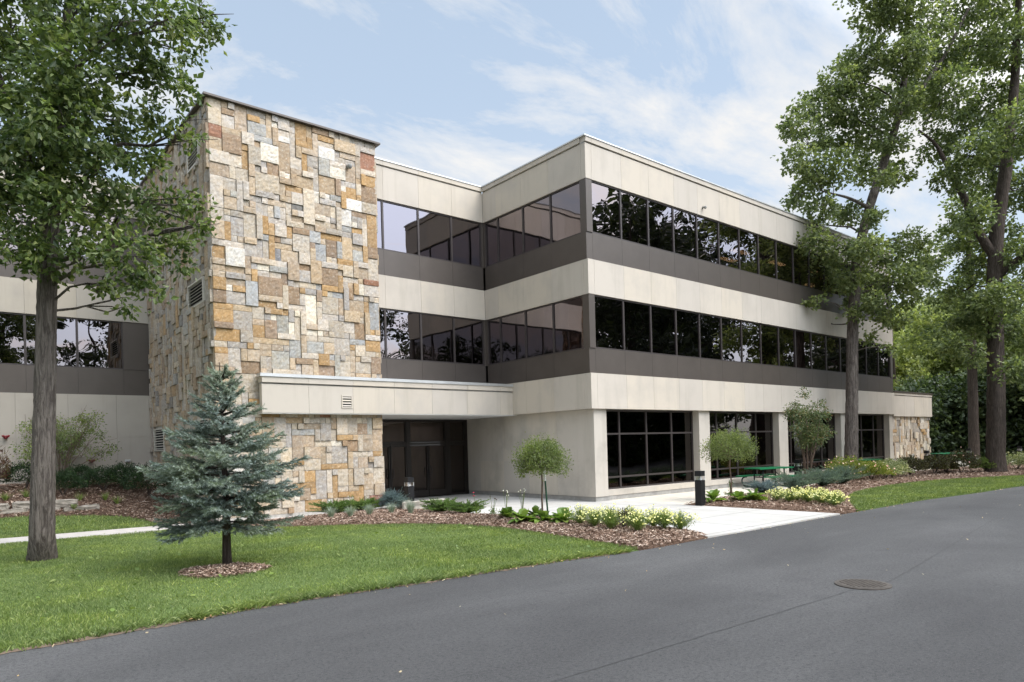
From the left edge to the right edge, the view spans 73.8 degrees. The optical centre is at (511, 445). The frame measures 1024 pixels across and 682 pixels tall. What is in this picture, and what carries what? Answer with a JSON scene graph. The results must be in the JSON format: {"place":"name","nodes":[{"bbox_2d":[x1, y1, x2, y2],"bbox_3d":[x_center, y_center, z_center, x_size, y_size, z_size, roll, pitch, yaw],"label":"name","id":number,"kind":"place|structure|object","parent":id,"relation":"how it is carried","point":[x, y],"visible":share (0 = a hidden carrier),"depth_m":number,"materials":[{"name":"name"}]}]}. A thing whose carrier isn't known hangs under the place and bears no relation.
{"place":"outdoors","nodes":[
{"label":"outdoors","id":0,"kind":"place"},
{"bbox_2d":[0,514,166,538],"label":"lawn","id":1,"kind":"structure","parent":0,"point":[58,518],"depth_m":18.54,"materials":[{"name":"plant"}]},
{"bbox_2d":[0,478,210,524],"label":"mulch bed","id":2,"kind":"object","parent":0,"point":[102,503],"visible":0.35,"depth_m":20.44,"materials":[{"name":"brown wood"}]},
{"bbox_2d":[0,460,30,487],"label":"yew shrub","id":3,"kind":"object","parent":2,"relation":"on","point":[13,469],"visible":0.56,"depth_m":20.51,"materials":[{"name":"green plant"}]},
{"bbox_2d":[8,405,121,483],"bbox_3d":[-14.358,-0.014,21.915,3.080,2.542,2.174,-2,0,-40],"label":"multistem tree","id":4,"kind":"object","parent":2,"relation":"on","point":[74,440],"visible":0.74,"depth_m":21.98,"materials":[{"name":"green plant"}]},
{"bbox_2d":[56,468,89,494],"bbox_3d":[-13.585,1.110,20.596,1.421,0.870,1.126,-2,0,-40],"label":"yew shrub","id":5,"kind":"object","parent":2,"relation":"on","point":[65,476],"visible":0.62,"depth_m":20.55,"materials":[{"name":"green plant"}]},
{"bbox_2d":[74,464,129,490],"bbox_3d":[-12.868,1.036,21.317,1.750,0.880,1.400,-2,0,-40],"label":"yew shrub","id":6,"kind":"object","parent":2,"relation":"on","point":[107,474],"visible":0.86,"depth_m":21.28,"materials":[{"name":"green plant"}]},
{"bbox_2d":[117,461,173,495],"bbox_3d":[-11.534,1.081,21.476,1.581,1.140,1.278,-2,0,-40],"label":"yew shrub","id":7,"kind":"object","parent":2,"relation":"on","point":[143,477],"visible":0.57,"depth_m":21.25,"materials":[{"name":"green plant"}]},
{"bbox_2d":[0,510,355,542],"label":"sidewalk","id":8,"kind":"structure","parent":0,"point":[81,534],"depth_m":16.83,"materials":[{"name":"concrete"}]},
{"bbox_2d":[0,523,638,652],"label":"lawn","id":9,"kind":"structure","parent":0,"point":[229,601],"depth_m":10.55,"materials":[{"name":"plant"}]},
{"bbox_2d":[0,0,236,561],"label":"shade tree","id":10,"kind":"object","parent":9,"relation":"on","point":[60,101],"visible":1,"depth_m":11.97,"materials":[{"name":"green plant"}]},
{"bbox_2d":[179,561,272,578],"bbox_3d":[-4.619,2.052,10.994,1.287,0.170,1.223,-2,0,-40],"label":"mulch bed","id":11,"kind":"object","parent":9,"relation":"on","point":[235,570],"visible":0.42,"depth_m":10.68,"materials":[{"name":"brown wood"}]},
{"bbox_2d":[134,361,310,564],"bbox_3d":[-4.827,0.326,11.464,2.607,3.512,2.763,-2,0,-40],"label":"blue spruce","id":12,"kind":"object","parent":11,"relation":"on","point":[221,464],"visible":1,"depth_m":11.12,"materials":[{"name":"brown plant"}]},
{"bbox_2d":[5,523,602,632],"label":"clover leaves","id":13,"kind":"object","parent":9,"relation":"on","point":[134,584],"visible":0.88,"depth_m":11.66,"materials":[{"name":"green plant"}]},
{"bbox_2d":[246,507,707,550],"bbox_3d":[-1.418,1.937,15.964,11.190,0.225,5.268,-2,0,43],"label":"mulch bed","id":14,"kind":"object","parent":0,"point":[666,543],"visible":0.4,"depth_m":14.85,"materials":[{"name":"brown wood"}]},
{"bbox_2d":[307,498,360,512],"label":"juniper","id":15,"kind":"object","parent":14,"relation":"on","point":[341,505],"visible":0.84,"depth_m":19.22,"materials":[{"name":"green plant"}]},
{"bbox_2d":[373,488,409,508],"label":"dwarf spruce","id":16,"kind":"object","parent":14,"relation":"on","point":[388,498],"visible":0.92,"depth_m":20.04,"materials":[{"name":"teal plant"}]},
{"bbox_2d":[420,497,463,511],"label":"juniper","id":17,"kind":"object","parent":14,"relation":"on","point":[438,505],"visible":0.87,"depth_m":18.78,"materials":[{"name":"green plant"}]},
{"bbox_2d":[443,498,489,512],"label":"juniper","id":18,"kind":"object","parent":14,"relation":"on","point":[461,507],"visible":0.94,"depth_m":18.30,"materials":[{"name":"green plant"}]},
{"bbox_2d":[508,432,573,510],"bbox_3d":[0.705,0.741,16.781,1.496,2.202,1.610,-2,0,-44],"label":"ball tree","id":19,"kind":"object","parent":14,"relation":"on","point":[536,453],"visible":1,"depth_m":16.56,"materials":[{"name":"green plant"}]},
{"bbox_2d":[618,509,655,529],"bbox_3d":[2.494,1.494,13.648,0.708,0.467,0.690,-2,0,-40],"label":"coreopsis","id":20,"kind":"object","parent":14,"relation":"on","point":[637,520],"visible":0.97,"depth_m":13.60,"materials":[{"name":"yellow plant"}]},
{"bbox_2d":[651,507,677,528],"bbox_3d":[3.081,1.488,13.882,0.608,0.454,0.590,-2,0,-40],"label":"coreopsis","id":21,"kind":"object","parent":14,"relation":"on","point":[663,521],"visible":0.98,"depth_m":13.83,"materials":[{"name":"yellow plant"}]},
{"bbox_2d":[0,486,1023,681],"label":"road","id":22,"kind":"structure","parent":0,"point":[954,612],"depth_m":7.34,"materials":[{"name":"grey asphalt"}]},
{"bbox_2d":[0,552,627,654],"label":"soil edge","id":23,"kind":"object","parent":22,"relation":"on","point":[106,635],"visible":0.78,"depth_m":7.76,"materials":[{"name":"brown soil"}]},
{"bbox_2d":[548,501,1023,681],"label":"road joint","id":24,"kind":"object","parent":22,"relation":"on","point":[767,615],"visible":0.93,"depth_m":7.20,"materials":[{"name":"grey asphalt"}]},
{"bbox_2d":[834,579,891,589],"bbox_3d":[4.553,1.808,8.843,0.670,0.047,0.670,-2,0,-40],"label":"manhole cover","id":25,"kind":"object","parent":22,"relation":"on","point":[862,584],"visible":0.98,"depth_m":8.76,"materials":[{"name":"metal"}]},
{"bbox_2d":[0,0,1023,442],"label":"sky","id":26,"kind":"structure","parent":0,"point":[470,91],"materials":[{"name":"blue"}]},
{"bbox_2d":[384,494,839,537],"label":"plaza","id":27,"kind":"structure","parent":0,"point":[718,521],"depth_m":18.04,"materials":[{"name":"concrete"}]},
{"bbox_2d":[609,461,1012,504],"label":"patio","id":28,"kind":"structure","parent":0,"point":[682,498],"depth_m":23.03,"materials":[{"name":"grey concrete"}]},
{"bbox_2d":[736,466,796,486],"bbox_3d":[10.076,1.245,26.684,1.854,0.768,1.775,-2,0,-28],"label":"picnic table","id":29,"kind":"object","parent":28,"relation":"on","point":[763,475],"visible":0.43,"depth_m":26.61,"materials":[{"name":"green metal"}]},
{"bbox_2d":[896,185,1011,461],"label":"oak tree","id":30,"kind":"object","parent":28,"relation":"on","point":[973,408],"visible":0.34,"depth_m":43.73,"materials":[{"name":"green plant"}]},
{"bbox_2d":[685,463,1023,514],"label":"mulch bed","id":31,"kind":"object","parent":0,"point":[821,508],"visible":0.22,"depth_m":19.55,"materials":[{"name":"brown wood"}]},
{"bbox_2d":[694,471,705,505],"bbox_3d":[5.473,1.268,19.831,0.210,1.045,0.210,-2,0,-41],"label":"bollard light","id":32,"kind":"object","parent":31,"relation":"on","point":[700,498],"visible":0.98,"depth_m":19.76,"materials":[{"name":"black metal"}]},
{"bbox_2d":[699,424,758,495],"bbox_3d":[6.847,0.508,21.441,1.857,2.343,1.766,-2,0,-27],"label":"ball tree","id":33,"kind":"object","parent":31,"relation":"on","point":[723,446],"visible":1,"depth_m":21.20,"materials":[{"name":"green plant"}]},
{"bbox_2d":[741,478,785,492],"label":"juniper","id":34,"kind":"object","parent":31,"relation":"on","point":[764,486],"visible":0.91,"depth_m":21.80,"materials":[{"name":"green plant"}]},
{"bbox_2d":[766,470,822,488],"bbox_3d":[9.649,1.186,23.257,2.376,0.676,1.949,-2,0,-40],"label":"juniper","id":35,"kind":"object","parent":31,"relation":"on","point":[796,481],"visible":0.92,"depth_m":23.09,"materials":[{"name":"green plant"}]},
{"bbox_2d":[782,386,836,484],"bbox_3d":[11.684,-0.396,26.895,2.420,3.950,1.959,-2,0,-40],"label":"multistem tree","id":36,"kind":"object","parent":31,"relation":"on","point":[801,428],"visible":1,"depth_m":26.75,"materials":[{"name":"green plant"}]},
{"bbox_2d":[792,467,850,485],"bbox_3d":[11.235,1.106,24.555,2.283,0.740,2.011,-2,0,-40],"label":"juniper","id":37,"kind":"object","parent":31,"relation":"on","point":[827,477],"visible":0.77,"depth_m":24.40,"materials":[{"name":"green plant"}]},
{"bbox_2d":[811,463,872,482],"bbox_3d":[12.544,1.075,25.736,2.386,0.732,1.889,-2,0,-40],"label":"juniper","id":38,"kind":"object","parent":31,"relation":"on","point":[846,471],"visible":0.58,"depth_m":25.62,"materials":[{"name":"green plant"}]},
{"bbox_2d":[824,454,876,473],"bbox_3d":[13.521,0.893,27.520,2.108,1.141,2.129,-2,0,-40],"label":"flowering shrub","id":39,"kind":"object","parent":31,"relation":"on","point":[848,459],"visible":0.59,"depth_m":27.34,"materials":[{"name":"green plant"}]},
{"bbox_2d":[770,0,969,463],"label":"maple tree","id":40,"kind":"object","parent":31,"relation":"on","point":[885,15],"visible":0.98,"depth_m":30.11,"materials":[{"name":"green plant"}]},
{"bbox_2d":[849,460,896,478],"bbox_3d":[14.562,0.982,27.504,1.914,0.908,1.872,-2,0,-40],"label":"flowering shrub","id":41,"kind":"object","parent":31,"relation":"on","point":[883,467],"visible":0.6,"depth_m":27.11,"materials":[{"name":"green plant"}]},
{"bbox_2d":[920,453,950,473],"bbox_3d":[18.851,0.835,30.419,1.448,0.962,1.433,-2,0,-40],"label":"dark shrub","id":42,"kind":"object","parent":31,"relation":"on","point":[943,462],"visible":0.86,"depth_m":30.10,"materials":[{"name":"green plant"}]},
{"bbox_2d":[948,449,981,472],"bbox_3d":[20.210,0.663,30.794,1.639,1.232,1.620,-2,0,-40],"label":"dark shrub","id":43,"kind":"object","parent":31,"relation":"on","point":[963,459],"visible":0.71,"depth_m":30.45,"materials":[{"name":"green plant"}]},
{"bbox_2d":[910,0,1023,471],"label":"oak tree","id":44,"kind":"object","parent":31,"relation":"on","point":[1005,145],"visible":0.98,"depth_m":30.40,"materials":[{"name":"green plant"}]},
{"bbox_2d":[849,475,1023,509],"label":"grass","id":45,"kind":"structure","parent":0,"point":[881,495],"depth_m":22.68,"materials":[{"name":"green plant"}]},
{"label":"ground","id":46,"kind":"structure","parent":0,"visible":0},
{"bbox_2d":[0,91,932,521],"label":"office building","id":47,"kind":"structure","parent":46,"relation":"on","point":[614,321],"depth_m":23.38,"materials":[{"name":"concrete"}]},
{"bbox_2d":[0,312,25,364],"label":"window","id":48,"kind":"structure","parent":47,"relation":"in","point":[12,325],"depth_m":21.93,"materials":[{"name":"black glass"}]},
{"bbox_2d":[24,314,77,367],"bbox_3d":[-15.274,-3.444,22.607,1.437,1.676,0.080,-2,0,-40],"label":"window","id":49,"kind":"structure","parent":47,"relation":"in","point":[67,356],"depth_m":22.79,"materials":[{"name":"black glass"}]},
{"bbox_2d":[77,318,122,369],"bbox_3d":[-14.196,-3.473,23.500,1.357,1.676,0.080,-2,0,-40],"label":"window","id":50,"kind":"structure","parent":47,"relation":"in","point":[99,342],"depth_m":23.49,"materials":[{"name":"glass"}]},
{"bbox_2d":[379,308,386,358],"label":"window","id":51,"kind":"structure","parent":47,"relation":"in","point":[382,321],"depth_m":23.20,"materials":[{"name":"black glass"}]},
{"bbox_2d":[382,421,405,442],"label":"transom window","id":52,"kind":"structure","parent":47,"relation":"in","point":[393,431],"depth_m":25.26,"materials":[{"name":"black glass"}]},
{"bbox_2d":[390,445,407,497],"bbox_3d":[-4.193,1.000,25.334,0.685,1.970,0.174,-2,0,-40],"label":"entrance door","id":53,"kind":"structure","parent":47,"relation":"in","point":[398,454],"depth_m":25.36,"materials":[{"name":"black glass"}]},
{"bbox_2d":[382,200,418,255],"bbox_3d":[-3.880,-7.523,23.723,1.417,1.702,0.080,-2,0,-40],"label":"window","id":54,"kind":"structure","parent":47,"relation":"in","point":[400,222],"depth_m":23.71,"materials":[{"name":"black glass"}]},
{"bbox_2d":[385,308,421,360],"bbox_3d":[-3.779,-3.815,23.723,1.417,1.726,0.080,-2,0,-40],"label":"window","id":55,"kind":"structure","parent":47,"relation":"in","point":[403,328],"depth_m":23.71,"materials":[{"name":"black glass"}]},
{"bbox_2d":[410,445,428,496],"bbox_3d":[-3.515,0.981,25.895,0.795,1.970,0.174,-2,0,-40],"label":"entrance door","id":56,"kind":"structure","parent":47,"relation":"in","point":[418,453],"depth_m":25.95,"materials":[{"name":"black glass"}]},
{"bbox_2d":[409,421,445,442],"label":"transom window","id":57,"kind":"structure","parent":47,"relation":"in","point":[420,431],"depth_m":26.19,"materials":[{"name":"black glass"}]},
{"bbox_2d":[418,209,451,261],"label":"window","id":58,"kind":"structure","parent":47,"relation":"in","point":[435,234],"depth_m":24.62,"materials":[{"name":"black glass"}]},
{"bbox_2d":[428,444,446,495],"bbox_3d":[-2.880,0.964,26.421,0.795,1.970,0.174,-2,0,-40],"label":"entrance door","id":59,"kind":"structure","parent":47,"relation":"in","point":[436,453],"depth_m":26.45,"materials":[{"name":"black glass"}]},
{"bbox_2d":[421,313,454,363],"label":"window","id":60,"kind":"structure","parent":47,"relation":"in","point":[437,331],"depth_m":24.62,"materials":[{"name":"black glass"}]},
{"bbox_2d":[449,421,464,441],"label":"transom window","id":61,"kind":"structure","parent":47,"relation":"in","point":[456,428],"depth_m":27.07,"materials":[{"name":"black glass"}]},
{"bbox_2d":[450,444,465,493],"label":"sidelight window","id":62,"kind":"structure","parent":47,"relation":"in","point":[457,457],"depth_m":27.07,"materials":[{"name":"black glass"}]},
{"bbox_2d":[451,216,481,267],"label":"window","id":63,"kind":"structure","parent":47,"relation":"in","point":[466,234],"depth_m":25.51,"materials":[{"name":"black glass"}]},
{"bbox_2d":[454,317,483,365],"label":"window","id":64,"kind":"structure","parent":47,"relation":"in","point":[468,333],"depth_m":25.51,"materials":[{"name":"black glass"}]},
{"bbox_2d":[485,218,497,266],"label":"window","id":65,"kind":"structure","parent":47,"relation":"in","point":[491,235],"depth_m":25.66,"materials":[{"name":"grey glass"}]},
{"bbox_2d":[487,317,500,364],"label":"window","id":66,"kind":"structure","parent":47,"relation":"in","point":[494,345],"depth_m":25.66,"materials":[{"name":"black glass"}]},
{"bbox_2d":[497,207,522,262],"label":"window","id":67,"kind":"structure","parent":47,"relation":"in","point":[509,225],"depth_m":24.81,"materials":[{"name":"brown glass"}]},
{"bbox_2d":[500,310,525,362],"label":"window","id":68,"kind":"structure","parent":47,"relation":"in","point":[512,326],"depth_m":24.80,"materials":[{"name":"black glass"}]},
{"bbox_2d":[522,194,550,253],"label":"window","id":69,"kind":"structure","parent":47,"relation":"in","point":[535,214],"depth_m":23.69,"materials":[{"name":"grey glass"}]},
{"bbox_2d":[525,303,553,358],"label":"window","id":70,"kind":"structure","parent":47,"relation":"in","point":[538,320],"depth_m":23.69,"materials":[{"name":"black glass"}]},
{"bbox_2d":[550,181,580,243],"bbox_3d":[1.787,-7.678,22.583,0.080,1.702,1.437,-2,0,-40],"label":"window","id":71,"kind":"structure","parent":47,"relation":"in","point":[564,202],"depth_m":22.59,"materials":[{"name":"grey glass"}]},
{"bbox_2d":[553,296,583,353],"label":"window","id":72,"kind":"structure","parent":47,"relation":"in","point":[568,335],"depth_m":22.59,"materials":[{"name":"brown glass"}]},
{"bbox_2d":[591,180,621,239],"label":"window","id":73,"kind":"structure","parent":47,"relation":"in","point":[606,200],"depth_m":22.46,"materials":[{"name":"black glass"}]},
{"bbox_2d":[595,295,624,350],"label":"window","id":74,"kind":"structure","parent":47,"relation":"in","point":[609,312],"depth_m":22.46,"materials":[{"name":"black glass"}]},
{"bbox_2d":[620,190,648,246],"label":"window","id":75,"kind":"structure","parent":47,"relation":"in","point":[634,208],"depth_m":23.37,"materials":[{"name":"black glass"}]},
{"bbox_2d":[623,300,651,353],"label":"window","id":76,"kind":"structure","parent":47,"relation":"in","point":[637,315],"depth_m":23.37,"materials":[{"name":"black glass"}]},
{"bbox_2d":[606,410,693,488],"bbox_3d":[4.875,0.099,24.223,5.096,2.666,0.100,-2,0,-40],"label":"window","id":77,"kind":"structure","parent":47,"relation":"in","point":[645,447],"depth_m":24.20,"materials":[{"name":"black glass"}]},
{"bbox_2d":[648,199,673,252],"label":"window","id":78,"kind":"structure","parent":47,"relation":"in","point":[660,215],"depth_m":24.28,"materials":[{"name":"black glass"}]},
{"bbox_2d":[651,305,676,355],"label":"window","id":79,"kind":"structure","parent":47,"relation":"in","point":[663,319],"depth_m":24.28,"materials":[{"name":"black glass"}]},
{"bbox_2d":[673,207,697,259],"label":"window","id":80,"kind":"structure","parent":47,"relation":"in","point":[685,222],"depth_m":25.19,"materials":[{"name":"black glass"}]},
{"bbox_2d":[676,309,700,358],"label":"window","id":81,"kind":"structure","parent":47,"relation":"in","point":[687,322],"depth_m":25.19,"materials":[{"name":"black glass"}]},
{"bbox_2d":[697,215,719,264],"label":"window","id":82,"kind":"structure","parent":47,"relation":"in","point":[707,229],"depth_m":26.11,"materials":[{"name":"black glass"}]},
{"bbox_2d":[699,313,721,360],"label":"window","id":83,"kind":"structure","parent":47,"relation":"in","point":[710,325],"depth_m":26.11,"materials":[{"name":"black glass"}]},
{"bbox_2d":[719,222,739,269],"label":"window","id":84,"kind":"structure","parent":47,"relation":"in","point":[729,250],"depth_m":27.02,"materials":[{"name":"black glass"}]},
{"bbox_2d":[721,317,742,362],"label":"window","id":85,"kind":"structure","parent":47,"relation":"in","point":[731,329],"depth_m":27.02,"materials":[{"name":"black glass"}]},
{"bbox_2d":[709,411,773,479],"bbox_3d":[9.318,-0.023,27.902,5.076,2.666,0.100,-2,0,-40],"label":"window","id":86,"kind":"structure","parent":47,"relation":"in","point":[759,424],"depth_m":28.23,"materials":[{"name":"black glass"}]},
{"bbox_2d":[739,228,758,274],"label":"window","id":87,"kind":"structure","parent":47,"relation":"in","point":[748,241],"depth_m":27.93,"materials":[{"name":"black glass"}]},
{"bbox_2d":[741,320,761,364],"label":"window","id":88,"kind":"structure","parent":47,"relation":"in","point":[751,331],"depth_m":27.93,"materials":[{"name":"black glass"}]},
{"bbox_2d":[758,235,776,279],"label":"window","id":89,"kind":"structure","parent":47,"relation":"in","point":[767,246],"depth_m":28.85,"materials":[{"name":"black glass"}]},
{"bbox_2d":[761,324,779,366],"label":"window","id":90,"kind":"structure","parent":47,"relation":"in","point":[769,333],"depth_m":28.85,"materials":[{"name":"black glass"}]},
{"bbox_2d":[776,241,793,283],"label":"window","id":91,"kind":"structure","parent":47,"relation":"in","point":[784,252],"depth_m":29.76,"materials":[{"name":"black glass"}]},
{"bbox_2d":[778,326,795,367],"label":"window","id":92,"kind":"structure","parent":47,"relation":"in","point":[787,341],"depth_m":29.76,"materials":[{"name":"black glass"}]},
{"bbox_2d":[793,246,809,287],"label":"window","id":93,"kind":"structure","parent":47,"relation":"in","point":[801,264],"depth_m":30.66,"materials":[{"name":"black glass"}]},
{"bbox_2d":[795,329,811,369],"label":"window","id":94,"kind":"structure","parent":47,"relation":"in","point":[803,338],"depth_m":30.67,"materials":[{"name":"black glass"}]},
{"bbox_2d":[788,413,835,472],"bbox_3d":[13.776,-0.145,31.595,5.016,2.666,0.100,-2,0,-40],"label":"window","id":95,"kind":"structure","parent":47,"relation":"in","point":[827,451],"depth_m":32.14,"materials":[{"name":"black glass"}]},
{"bbox_2d":[809,251,824,291],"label":"window","id":96,"kind":"structure","parent":47,"relation":"in","point":[816,281],"depth_m":31.57,"materials":[{"name":"black glass"}]},
{"bbox_2d":[811,332,826,370],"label":"window","id":97,"kind":"structure","parent":47,"relation":"in","point":[818,341],"depth_m":31.58,"materials":[{"name":"black glass"}]},
{"bbox_2d":[826,335,840,372],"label":"window","id":98,"kind":"structure","parent":47,"relation":"in","point":[832,342],"depth_m":32.50,"materials":[{"name":"black glass"}]},
{"bbox_2d":[858,414,884,462],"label":"window","id":99,"kind":"structure","parent":47,"relation":"in","point":[871,426],"depth_m":35.82,"materials":[{"name":"black glass"}]},
{"bbox_2d":[866,342,878,376],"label":"window","id":100,"kind":"structure","parent":47,"relation":"in","point":[871,354],"depth_m":35.24,"materials":[{"name":"black glass"}]},
{"bbox_2d":[878,344,889,377],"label":"window","id":101,"kind":"structure","parent":47,"relation":"in","point":[883,358],"depth_m":36.13,"materials":[{"name":"black glass"}]},
{"bbox_2d":[892,297,952,389],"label":"woodland tree","id":102,"kind":"object","parent":46,"relation":"on","point":[902,368],"visible":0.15,"depth_m":58.45,"materials":[{"name":"green plant"}]},
{"bbox_2d":[893,295,980,385],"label":"woodland tree","id":103,"kind":"object","parent":46,"relation":"on","point":[945,362],"visible":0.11,"depth_m":64.25,"materials":[{"name":"green plant"}]},
{"bbox_2d":[893,368,1023,458],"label":"hedge","id":104,"kind":"object","parent":46,"relation":"on","point":[948,426],"visible":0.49,"depth_m":50.27,"materials":[{"name":"green plant"}]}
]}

